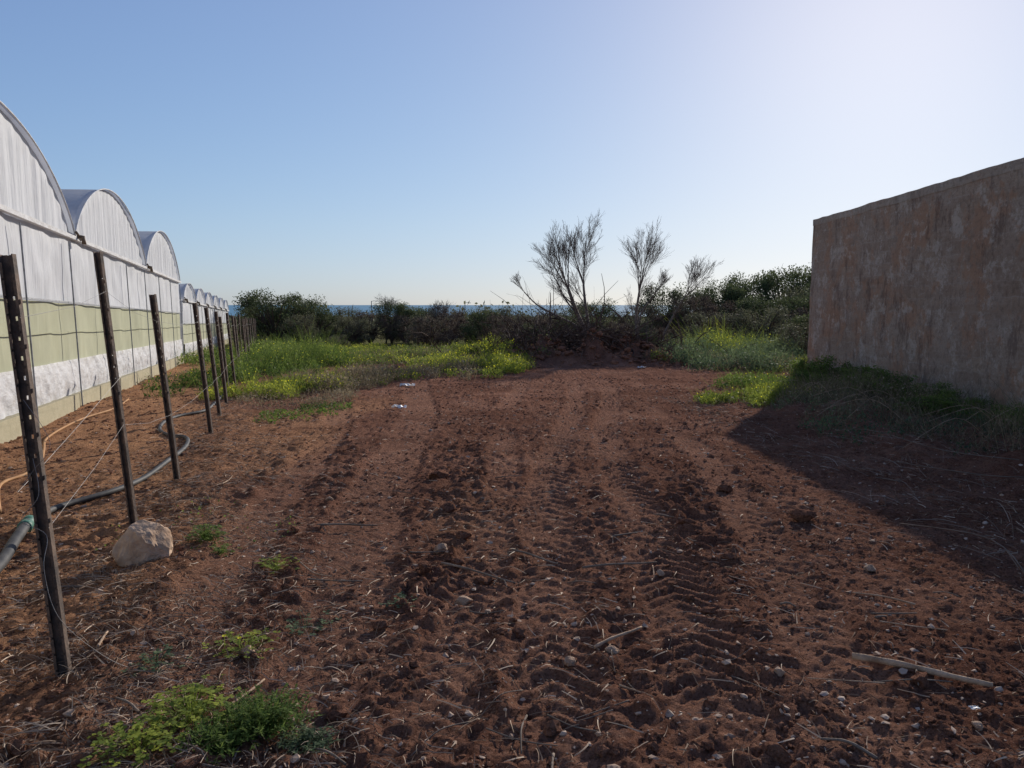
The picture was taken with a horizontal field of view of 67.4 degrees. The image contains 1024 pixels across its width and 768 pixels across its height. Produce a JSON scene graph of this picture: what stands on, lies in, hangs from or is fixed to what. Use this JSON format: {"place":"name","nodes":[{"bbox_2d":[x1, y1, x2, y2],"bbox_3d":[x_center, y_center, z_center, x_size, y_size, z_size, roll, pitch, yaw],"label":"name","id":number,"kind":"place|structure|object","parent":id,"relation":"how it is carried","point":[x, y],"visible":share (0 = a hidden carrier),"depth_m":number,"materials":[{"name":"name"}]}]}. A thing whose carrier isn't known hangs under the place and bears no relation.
{"place":"outdoors","nodes":[
{"label":"outdoors","id":0,"kind":"place"},
{"bbox_2d":[228,305,688,316],"bbox_3d":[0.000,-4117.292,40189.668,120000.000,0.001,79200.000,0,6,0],"label":"sea","id":1,"kind":"structure","parent":0,"point":[362,308],"depth_m":4640.62,"materials":[{"name":"liquid"}]},
{"bbox_2d":[0,317,1023,767],"bbox_3d":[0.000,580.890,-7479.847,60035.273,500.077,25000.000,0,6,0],"label":"ground","id":2,"kind":"structure","parent":0,"point":[612,477],"depth_m":4.94,"materials":[{"name":"red soil"}]},
{"bbox_2d":[0,254,71,675],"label":"fence post","id":3,"kind":"object","parent":2,"relation":"on","point":[11,288],"visible":0.83,"depth_m":3.30,"materials":[{"name":"metal"}]},
{"bbox_2d":[17,371,125,666],"bbox_3d":[-2.487,0.560,4.525,0.418,1.242,2.932,-3,7,-26],"label":"loose wire","id":4,"kind":"object","parent":3,"relation":"hanging from","point":[45,534],"visible":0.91,"depth_m":3.25,"materials":[{"name":"grey metal"}]},
{"bbox_2d":[0,398,128,512],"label":"garden hose","id":5,"kind":"object","parent":2,"relation":"on","point":[43,449],"visible":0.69,"depth_m":10.25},
{"bbox_2d":[0,101,184,443],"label":"greenhouse","id":6,"kind":"object","parent":2,"relation":"on","point":[54,236],"visible":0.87,"depth_m":14.00,"materials":[{"name":"plastic"}]},
{"bbox_2d":[0,381,229,572],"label":"irrigation pipe","id":7,"kind":"object","parent":2,"relation":"on","point":[8,551],"visible":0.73,"depth_m":6.66,"materials":[{"name":"grey plastic"}]},
{"bbox_2d":[93,251,137,523],"bbox_3d":[-3.033,0.226,5.938,0.066,2.473,0.035,-3,6,9],"label":"fence post","id":8,"kind":"object","parent":2,"relation":"on","point":[115,389],"visible":0.84,"depth_m":5.91,"materials":[{"name":"metal"}]},
{"bbox_2d":[77,713,186,767],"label":"weed plant","id":9,"kind":"object","parent":2,"relation":"on","point":[134,737],"visible":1,"depth_m":2.76,"materials":[{"name":"green plant"}]},
{"bbox_2d":[111,519,172,566],"bbox_3d":[-2.421,1.040,5.041,0.352,0.292,0.266,-1,6,-14],"label":"boulder","id":10,"kind":"object","parent":2,"relation":"on","point":[141,541],"visible":0.9,"depth_m":4.95,"materials":[{"name":"stone"}]},
{"bbox_2d":[120,644,191,675],"bbox_3d":[-1.625,1.257,3.477,0.278,0.066,0.273,5,7,38],"label":"weed plant","id":11,"kind":"object","parent":2,"relation":"on","point":[157,652],"visible":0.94,"depth_m":3.50,"materials":[{"name":"green plant"}]},
{"bbox_2d":[149,294,180,479],"bbox_3d":[-3.323,0.219,7.419,0.066,2.164,0.032,-4,6,9],"label":"fence post","id":12,"kind":"object","parent":2,"relation":"on","point":[164,386],"visible":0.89,"depth_m":7.40,"materials":[{"name":"metal"}]},
{"bbox_2d":[134,674,251,744],"bbox_3d":[-1.246,1.264,3.024,0.410,0.125,0.466,-2,6,-21],"label":"weed plant","id":13,"kind":"object","parent":2,"relation":"on","point":[190,697],"visible":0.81,"depth_m":3.02,"materials":[{"name":"green plant"}]},
{"bbox_2d":[192,303,212,432],"bbox_3d":[-4.219,-0.034,10.546,0.066,2.162,0.032,-4,6,9],"label":"fence post","id":14,"kind":"object","parent":2,"relation":"on","point":[202,368],"visible":0.84,"depth_m":10.52,"materials":[{"name":"metal"}]},
{"bbox_2d":[179,283,228,360],"bbox_3d":[-30.137,-3.166,42.008,26.251,4.188,31.417,-2,6,-17],"label":"greenhouse","id":15,"kind":"object","parent":2,"relation":"on","point":[189,294],"visible":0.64,"depth_m":37.91,"materials":[{"name":"plastic"}]},
{"bbox_2d":[186,523,229,541],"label":"weed plant","id":16,"kind":"object","parent":2,"relation":"on","point":[206,534],"visible":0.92,"depth_m":5.40,"materials":[{"name":"green plant"}]},
{"bbox_2d":[204,307,221,414],"bbox_3d":[-4.793,-0.169,12.377,0.066,2.128,0.033,-4,6,9],"label":"fence post","id":17,"kind":"object","parent":2,"relation":"on","point":[212,357],"visible":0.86,"depth_m":12.36,"materials":[{"name":"metal"}]},
{"bbox_2d":[169,709,260,767],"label":"weed plant","id":18,"kind":"object","parent":2,"relation":"on","point":[219,745],"visible":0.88,"depth_m":2.82,"materials":[{"name":"green plant"}]},
{"bbox_2d":[214,311,227,402],"bbox_3d":[-5.445,-0.321,14.443,0.066,2.087,0.034,-4,6,9],"label":"fence post","id":19,"kind":"object","parent":2,"relation":"on","point":[221,357],"visible":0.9,"depth_m":14.42,"materials":[{"name":"metal"}]},
{"bbox_2d":[218,317,228,386],"bbox_3d":[-6.176,-0.455,16.534,0.067,1.989,0.032,-3,6,9],"label":"fence post","id":20,"kind":"object","parent":2,"relation":"on","point":[223,346],"visible":0.63,"depth_m":16.50,"materials":[{"name":"metal"}]},
{"bbox_2d":[225,313,235,385],"bbox_3d":[-6.776,-0.666,18.577,0.066,2.115,0.032,-3,6,9],"label":"fence post","id":21,"kind":"object","parent":2,"relation":"on","point":[230,348],"visible":0.88,"depth_m":18.56,"materials":[{"name":"metal"}]},
{"bbox_2d":[202,628,280,658],"bbox_3d":[-1.318,1.240,3.699,0.373,0.096,0.334,0,6,0],"label":"weed plant","id":22,"kind":"object","parent":2,"relation":"on","point":[239,640],"visible":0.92,"depth_m":3.69,"materials":[{"name":"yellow plant"}]},
{"bbox_2d":[138,321,374,397],"bbox_3d":[-7.461,-1.163,23.747,4.155,2.014,15.701,0,6,0],"label":"weed patch","id":23,"kind":"object","parent":2,"relation":"on","point":[282,361],"visible":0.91,"depth_m":23.45,"materials":[{"name":"green plant"}]},
{"bbox_2d":[198,683,323,749],"bbox_3d":[-0.956,1.268,2.993,0.441,0.191,0.468,-5,8,-39],"label":"weed plant","id":24,"kind":"object","parent":2,"relation":"on","point":[263,716],"visible":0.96,"depth_m":2.96,"materials":[{"name":"green plant"}]},
{"bbox_2d":[189,368,332,400],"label":"weed patch","id":25,"kind":"object","parent":2,"relation":"on","point":[275,385],"visible":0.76,"depth_m":16.13,"materials":[{"name":"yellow plant"}]},
{"bbox_2d":[205,329,326,359],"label":"weed patch","id":26,"kind":"object","parent":2,"relation":"on","point":[266,342],"visible":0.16,"depth_m":35.78,"materials":[{"name":"green plant"}]},
{"bbox_2d":[176,332,360,364],"bbox_3d":[-11.043,-1.620,33.400,8.140,1.375,12.787,0,6,0],"label":"weed patch","id":27,"kind":"object","parent":2,"relation":"on","point":[195,358],"visible":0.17,"depth_m":31.22,"materials":[{"name":"green plant"}]},
{"bbox_2d":[232,287,315,341],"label":"evergreen tree","id":28,"kind":"object","parent":2,"relation":"on","point":[249,302],"visible":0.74,"depth_m":49.22,"materials":[{"name":"green plant"}]},
{"bbox_2d":[258,554,299,573],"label":"weed plant","id":29,"kind":"object","parent":2,"relation":"on","point":[280,566],"visible":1,"depth_m":4.91,"materials":[{"name":"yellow plant"}]},
{"bbox_2d":[229,375,360,408],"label":"weed patch","id":30,"kind":"object","parent":2,"relation":"on","point":[347,392],"visible":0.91,"depth_m":15.47,"materials":[{"name":"green plant"}]},
{"bbox_2d":[279,311,321,343],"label":"bush","id":31,"kind":"object","parent":2,"relation":"on","point":[310,320],"visible":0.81,"depth_m":46.89,"materials":[{"name":"green plant"}]},
{"bbox_2d":[271,294,331,342],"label":"bush","id":32,"kind":"object","parent":2,"relation":"on","point":[313,302],"visible":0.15,"depth_m":52.40,"materials":[{"name":"green plant"}]},
{"bbox_2d":[252,400,352,423],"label":"weed patch","id":33,"kind":"object","parent":2,"relation":"on","point":[302,412],"visible":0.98,"depth_m":12.97,"materials":[{"name":"green plant"}]},
{"bbox_2d":[281,610,341,634],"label":"weed plant","id":34,"kind":"object","parent":2,"relation":"on","point":[304,626],"visible":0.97,"depth_m":4.07,"materials":[{"name":"green plant"}]},
{"bbox_2d":[277,716,346,754],"bbox_3d":[-0.765,1.331,2.894,0.257,0.127,0.235,-6,8,-44],"label":"weed plant","id":35,"kind":"object","parent":2,"relation":"on","point":[308,735],"visible":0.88,"depth_m":2.88,"materials":[{"name":"green plant"}]},
{"bbox_2d":[290,300,340,342],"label":"bush","id":36,"kind":"object","parent":2,"relation":"on","point":[321,315],"visible":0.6,"depth_m":50.62,"materials":[{"name":"green plant"}]},
{"bbox_2d":[0,394,635,767],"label":"dry grass litter","id":37,"kind":"object","parent":2,"relation":"on","point":[44,726],"visible":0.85,"depth_m":3.80,"materials":[{"name":"beige plant"}]},
{"bbox_2d":[323,305,362,338],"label":"bush","id":38,"kind":"object","parent":2,"relation":"on","point":[347,314],"visible":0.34,"depth_m":54.23,"materials":[{"name":"green plant"}]},
{"bbox_2d":[274,357,420,390],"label":"weed patch","id":39,"kind":"object","parent":2,"relation":"on","point":[364,380],"visible":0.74,"depth_m":19.50,"materials":[{"name":"green plant"}]},
{"bbox_2d":[226,338,481,356],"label":"weed patch","id":40,"kind":"object","parent":2,"relation":"on","point":[374,346],"visible":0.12,"depth_m":40.09,"materials":[{"name":"green plant"}]},
{"bbox_2d":[332,314,376,344],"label":"bush","id":41,"kind":"object","parent":2,"relation":"on","point":[352,335],"visible":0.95,"depth_m":49.74,"materials":[{"name":"green plant"}]},
{"bbox_2d":[306,363,424,389],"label":"weed patch","id":42,"kind":"object","parent":2,"relation":"on","point":[408,375],"visible":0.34,"depth_m":19.47,"materials":[{"name":"green plant"}]},
{"bbox_2d":[352,308,392,343],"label":"bush","id":43,"kind":"object","parent":2,"relation":"on","point":[360,315],"visible":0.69,"depth_m":51.62,"materials":[{"name":"green plant"}]},
{"bbox_2d":[367,298,409,343],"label":"evergreen tree","id":44,"kind":"object","parent":2,"relation":"on","point":[389,309],"visible":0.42,"depth_m":54.49,"materials":[{"name":"green plant"}]},
{"bbox_2d":[387,312,419,344],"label":"bush","id":45,"kind":"object","parent":2,"relation":"on","point":[397,317],"visible":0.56,"depth_m":52.79,"materials":[{"name":"green plant"}]},
{"bbox_2d":[257,331,553,367],"bbox_3d":[-4.001,-1.678,33.188,14.215,1.580,14.754,-3,7,-26],"label":"weed patch","id":46,"kind":"object","parent":2,"relation":"on","point":[405,349],"visible":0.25,"depth_m":32.39,"materials":[{"name":"green plant"}]},
{"bbox_2d":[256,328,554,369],"bbox_3d":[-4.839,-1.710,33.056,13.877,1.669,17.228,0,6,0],"label":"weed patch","id":47,"kind":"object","parent":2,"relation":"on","point":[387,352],"visible":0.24,"depth_m":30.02,"materials":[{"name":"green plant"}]},
{"bbox_2d":[306,341,506,372],"bbox_3d":[-4.371,-1.301,30.939,10.623,1.110,15.212,0,6,0],"label":"weed patch","id":48,"kind":"object","parent":2,"relation":"on","point":[417,360],"visible":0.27,"depth_m":28.68,"materials":[{"name":"green plant"}]},
{"bbox_2d":[391,304,437,343],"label":"evergreen tree","id":49,"kind":"object","parent":2,"relation":"on","point":[407,312],"visible":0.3,"depth_m":54.01,"materials":[{"name":"green plant"}]},
{"bbox_2d":[403,313,449,345],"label":"bush","id":50,"kind":"object","parent":2,"relation":"on","point":[412,338],"visible":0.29,"depth_m":47.64,"materials":[{"name":"green plant"}]},
{"bbox_2d":[397,314,464,345],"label":"bush","id":51,"kind":"object","parent":2,"relation":"on","point":[430,334],"visible":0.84,"depth_m":44.81,"materials":[{"name":"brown plant"}]},
{"bbox_2d":[424,299,478,340],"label":"bush","id":52,"kind":"object","parent":2,"relation":"on","point":[455,318],"visible":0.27,"depth_m":49.13,"materials":[{"name":"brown plant"}]},
{"bbox_2d":[401,348,536,380],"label":"weed patch","id":53,"kind":"object","parent":2,"relation":"on","point":[430,370],"visible":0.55,"depth_m":23.78,"materials":[{"name":"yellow plant"}]},
{"bbox_2d":[182,300,763,331],"bbox_3d":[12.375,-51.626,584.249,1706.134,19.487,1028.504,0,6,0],"label":"distant woodland","id":54,"kind":"object","parent":2,"relation":"on","point":[462,308],"visible":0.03,"depth_m":95.13,"materials":[{"name":"green plant"}]},
{"bbox_2d":[422,330,536,377],"bbox_3d":[-1.086,-1.149,27.441,4.224,1.313,12.485,0,6,0],"label":"weed patch","id":55,"kind":"object","parent":2,"relation":"on","point":[500,361],"visible":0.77,"depth_m":25.39,"materials":[{"name":"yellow plant"}]},
{"bbox_2d":[458,307,508,343],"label":"evergreen tree","id":56,"kind":"object","parent":2,"relation":"on","point":[470,330],"visible":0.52,"depth_m":45.22,"materials":[{"name":"green plant"}]},
{"bbox_2d":[478,312,529,344],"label":"bush","id":57,"kind":"object","parent":2,"relation":"on","point":[494,321],"visible":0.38,"depth_m":41.70,"materials":[{"name":"green plant"}]},
{"bbox_2d":[0,376,1023,767],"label":"soil clods","id":58,"kind":"object","parent":2,"relation":"on","point":[720,688],"visible":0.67,"depth_m":4.30,"materials":[{"name":"brown soil"}]},
{"bbox_2d":[0,383,1023,767],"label":"straw debris","id":59,"kind":"object","parent":2,"relation":"on","point":[318,763],"visible":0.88,"depth_m":4.34,"materials":[{"name":"beige plant"}]},
{"bbox_2d":[0,394,1023,767],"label":"soil lumps","id":60,"kind":"object","parent":2,"relation":"on","point":[550,726],"visible":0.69,"depth_m":3.51,"materials":[{"name":"brown soil"}]},
{"bbox_2d":[0,372,1023,767],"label":"pebbles","id":61,"kind":"object","parent":2,"relation":"on","point":[562,734],"visible":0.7,"depth_m":4.00,"materials":[{"name":"grey stone"}]},
{"bbox_2d":[527,703,545,719],"bbox_3d":[0.104,1.350,3.154,0.068,0.063,0.098,4,7,37],"label":"rock","id":62,"kind":"object","parent":2,"relation":"on","point":[538,707],"visible":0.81,"depth_m":3.14,"materials":[{"name":"stone"}]},
{"bbox_2d":[368,328,711,368],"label":"earth lumps","id":63,"kind":"object","parent":2,"relation":"on","point":[597,355],"visible":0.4,"depth_m":27.73,"materials":[{"name":"soil"}]},
{"bbox_2d":[510,210,603,330],"bbox_3d":[1.903,-4.130,32.034,4.024,6.472,2.394,0,6,0],"label":"bare tree","id":64,"kind":"object","parent":2,"relation":"on","point":[567,252],"visible":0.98,"depth_m":31.88,"materials":[{"name":"grey plant"}]},
{"bbox_2d":[411,264,754,365],"bbox_3d":[2.901,-2.512,29.901,13.105,5.053,8.180,0,6,0],"label":"brush pile","id":65,"kind":"object","parent":2,"relation":"on","point":[573,337],"visible":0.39,"depth_m":28.94,"materials":[{"name":"plant"}]},
{"bbox_2d":[575,298,621,324],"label":"evergreen tree","id":66,"kind":"object","parent":2,"relation":"on","point":[605,313],"visible":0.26,"depth_m":53.35,"materials":[{"name":"green plant"}]},
{"bbox_2d":[617,303,665,330],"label":"bush","id":67,"kind":"object","parent":2,"relation":"on","point":[649,312],"visible":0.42,"depth_m":49.41,"materials":[{"name":"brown plant"}]},
{"bbox_2d":[619,217,672,337],"bbox_3d":[5.993,-4.194,33.766,2.391,6.224,2.406,4,7,35],"label":"bare tree","id":68,"kind":"object","parent":2,"relation":"on","point":[664,276],"visible":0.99,"depth_m":33.54,"materials":[{"name":"grey plant"}]},
{"bbox_2d":[630,282,690,339],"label":"bush","id":69,"kind":"object","parent":2,"relation":"on","point":[675,294],"visible":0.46,"depth_m":54.40,"materials":[{"name":"green plant"}]},
{"bbox_2d":[662,254,722,342],"bbox_3d":[8.234,-3.659,36.039,3.003,4.866,1.950,0,6,0],"label":"bare tree","id":70,"kind":"object","parent":2,"relation":"on","point":[695,277],"visible":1,"depth_m":35.76,"materials":[{"name":"brown plant"}]},
{"bbox_2d":[666,290,719,339],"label":"bush","id":71,"kind":"object","parent":2,"relation":"on","point":[693,306],"visible":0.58,"depth_m":51.73,"materials":[{"name":"green plant"}]},
{"bbox_2d":[667,287,732,334],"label":"evergreen tree","id":72,"kind":"object","parent":2,"relation":"on","point":[697,295],"visible":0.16,"depth_m":57.01,"materials":[{"name":"green plant"}]},
{"bbox_2d":[676,309,748,341],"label":"bush","id":73,"kind":"object","parent":2,"relation":"on","point":[700,317],"visible":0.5,"depth_m":45.08,"materials":[{"name":"green plant"}]},
{"bbox_2d":[689,279,749,329],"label":"evergreen tree","id":74,"kind":"object","parent":2,"relation":"on","point":[731,293],"visible":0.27,"depth_m":58.18,"materials":[{"name":"green plant"}]},
{"bbox_2d":[693,299,745,335],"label":"bush","id":75,"kind":"object","parent":2,"relation":"on","point":[726,306],"visible":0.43,"depth_m":49.20,"materials":[{"name":"green plant"}]},
{"bbox_2d":[640,346,805,372],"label":"weed patch","id":76,"kind":"object","parent":2,"relation":"on","point":[738,366],"visible":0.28,"depth_m":25.98,"materials":[{"name":"green plant"}]},
{"bbox_2d":[653,324,806,373],"bbox_3d":[8.800,-1.595,30.005,8.215,1.788,14.254,0,6,0],"label":"weed patch","id":77,"kind":"object","parent":2,"relation":"on","point":[750,352],"visible":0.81,"depth_m":26.83,"materials":[{"name":"green plant"}]},
{"bbox_2d":[665,311,797,354],"bbox_3d":[10.786,-2.352,35.751,8.004,2.344,10.521,0,6,0],"label":"weed patch","id":78,"kind":"object","parent":2,"relation":"on","point":[720,340],"visible":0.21,"depth_m":33.93,"materials":[{"name":"green plant"}]},
{"bbox_2d":[707,278,774,327],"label":"evergreen tree","id":79,"kind":"object","parent":2,"relation":"on","point":[745,286],"visible":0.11,"depth_m":60.41,"materials":[{"name":"green plant"}]},
{"bbox_2d":[718,271,782,338],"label":"evergreen tree","id":80,"kind":"object","parent":2,"relation":"on","point":[763,284],"visible":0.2,"depth_m":63.04,"materials":[{"name":"green plant"}]},
{"bbox_2d":[726,305,789,342],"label":"bush","id":81,"kind":"object","parent":2,"relation":"on","point":[776,320],"visible":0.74,"depth_m":45.15,"materials":[{"name":"green plant"}]},
{"bbox_2d":[731,293,795,340],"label":"evergreen tree","id":82,"kind":"object","parent":2,"relation":"on","point":[751,305],"visible":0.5,"depth_m":51.45,"materials":[{"name":"green plant"}]},
{"bbox_2d":[689,376,857,407],"bbox_3d":[5.385,0.072,15.674,3.793,0.629,3.489,0,6,0],"label":"weed patch","id":83,"kind":"object","parent":2,"relation":"on","point":[756,395],"visible":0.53,"depth_m":15.14,"materials":[{"name":"green plant"}]},
{"bbox_2d":[707,355,847,392],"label":"weed patch","id":84,"kind":"object","parent":2,"relation":"on","point":[747,380],"visible":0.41,"depth_m":18.68,"materials":[{"name":"green plant"}]},
{"bbox_2d":[747,265,810,315],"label":"evergreen tree","id":85,"kind":"object","parent":2,"relation":"on","point":[796,275],"visible":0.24,"depth_m":65.07,"materials":[{"name":"green plant"}]},
{"bbox_2d":[761,741,796,764],"bbox_3d":[0.977,1.355,2.815,0.132,0.075,0.090,4,7,32],"label":"rock","id":86,"kind":"object","parent":2,"relation":"on","point":[775,751],"visible":0.84,"depth_m":2.79,"materials":[{"name":"stone"}]},
{"bbox_2d":[757,283,810,326],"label":"bush","id":87,"kind":"object","parent":2,"relation":"on","point":[795,294],"visible":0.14,"depth_m":56.75,"materials":[{"name":"green plant"}]},
{"bbox_2d":[766,323,808,357],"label":"bush","id":88,"kind":"object","parent":2,"relation":"on","point":[800,343],"visible":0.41,"depth_m":30.76,"materials":[{"name":"green plant"}]},
{"bbox_2d":[777,290,809,336],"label":"evergreen tree","id":89,"kind":"object","parent":2,"relation":"on","point":[796,304],"visible":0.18,"depth_m":52.67,"materials":[{"name":"green plant"}]},
{"bbox_2d":[781,311,809,346],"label":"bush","id":90,"kind":"object","parent":2,"relation":"on","point":[800,320],"visible":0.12,"depth_m":33.07,"materials":[{"name":"green plant"}]},
{"bbox_2d":[789,508,816,522],"bbox_3d":[2.328,1.060,6.129,0.206,0.123,0.144,1,6,5],"label":"rock","id":91,"kind":"object","parent":2,"relation":"on","point":[800,515],"visible":1,"depth_m":6.09,"materials":[{"name":"stone"}]},
{"bbox_2d":[785,356,828,378],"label":"bush","id":92,"kind":"object","parent":2,"relation":"on","point":[797,364],"visible":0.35,"depth_m":19.17,"materials":[{"name":"green plant"}]},
{"bbox_2d":[786,370,836,387],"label":"bush","id":93,"kind":"object","parent":2,"relation":"on","point":[799,376],"visible":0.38,"depth_m":16.55,"materials":[{"name":"green plant"}]},
{"bbox_2d":[798,354,858,381],"bbox_3d":[7.233,-0.200,17.685,1.472,0.953,1.296,-5,8,-40],"label":"bush","id":94,"kind":"object","parent":2,"relation":"on","point":[820,365],"visible":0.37,"depth_m":17.68,"materials":[{"name":"green plant"}]},
{"bbox_2d":[661,388,1023,578],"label":"dry vine litter","id":95,"kind":"object","parent":2,"relation":"on","point":[837,461],"visible":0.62,"depth_m":8.56,"materials":[{"name":"brown plant"}]},
{"bbox_2d":[746,358,1023,457],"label":"weed patch","id":96,"kind":"object","parent":2,"relation":"on","point":[909,393],"visible":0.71,"depth_m":11.69,"materials":[{"name":"green plant"}]},
{"bbox_2d":[851,365,918,399],"bbox_3d":[7.182,0.040,14.823,1.178,0.785,1.339,-4,7,-34],"label":"bush","id":97,"kind":"object","parent":2,"relation":"on","point":[885,374],"visible":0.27,"depth_m":14.73,"materials":[{"name":"green plant"}]},
{"bbox_2d":[766,378,1023,455],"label":"weed patch","id":98,"kind":"object","parent":2,"relation":"on","point":[865,426],"visible":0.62,"depth_m":10.54,"materials":[{"name":"green plant"}]},
{"bbox_2d":[807,158,1023,409],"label":"wall","id":99,"kind":"structure","parent":2,"relation":"on","point":[926,279],"depth_m":14.55,"materials":[{"name":"concrete"}]},
{"bbox_2d":[852,652,992,686],"bbox_3d":[1.843,1.296,3.474,0.565,0.049,0.038,4,7,34],"label":"stick","id":100,"kind":"object","parent":2,"relation":"on","point":[886,661],"visible":0.98,"depth_m":3.47,"materials":[{"name":"wood"}]},
{"bbox_2d":[892,394,961,415],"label":"bush","id":101,"kind":"object","parent":2,"relation":"on","point":[930,401],"visible":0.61,"depth_m":11.73,"materials":[{"name":"green plant"}]},
{"bbox_2d":[897,381,957,402],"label":"bush","id":102,"kind":"object","parent":2,"relation":"on","point":[926,392],"visible":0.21,"depth_m":13.38,"materials":[{"name":"green plant"}]},
{"bbox_2d":[841,382,1023,431],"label":"weed patch","id":103,"kind":"object","parent":2,"relation":"on","point":[975,410],"visible":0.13,"depth_m":11.16,"materials":[{"name":"green plant"}]},
{"bbox_2d":[928,387,992,416],"bbox_3d":[7.207,0.361,12.389,1.088,0.572,1.027,3,6,23],"label":"bush","id":104,"kind":"object","parent":2,"relation":"on","point":[942,392],"visible":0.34,"depth_m":12.27,"materials":[{"name":"green plant"}]},
{"bbox_2d":[0,0,1023,304],"label":"sky","id":105,"kind":"structure","parent":0,"point":[348,152],"materials":[{"name":"blue"}]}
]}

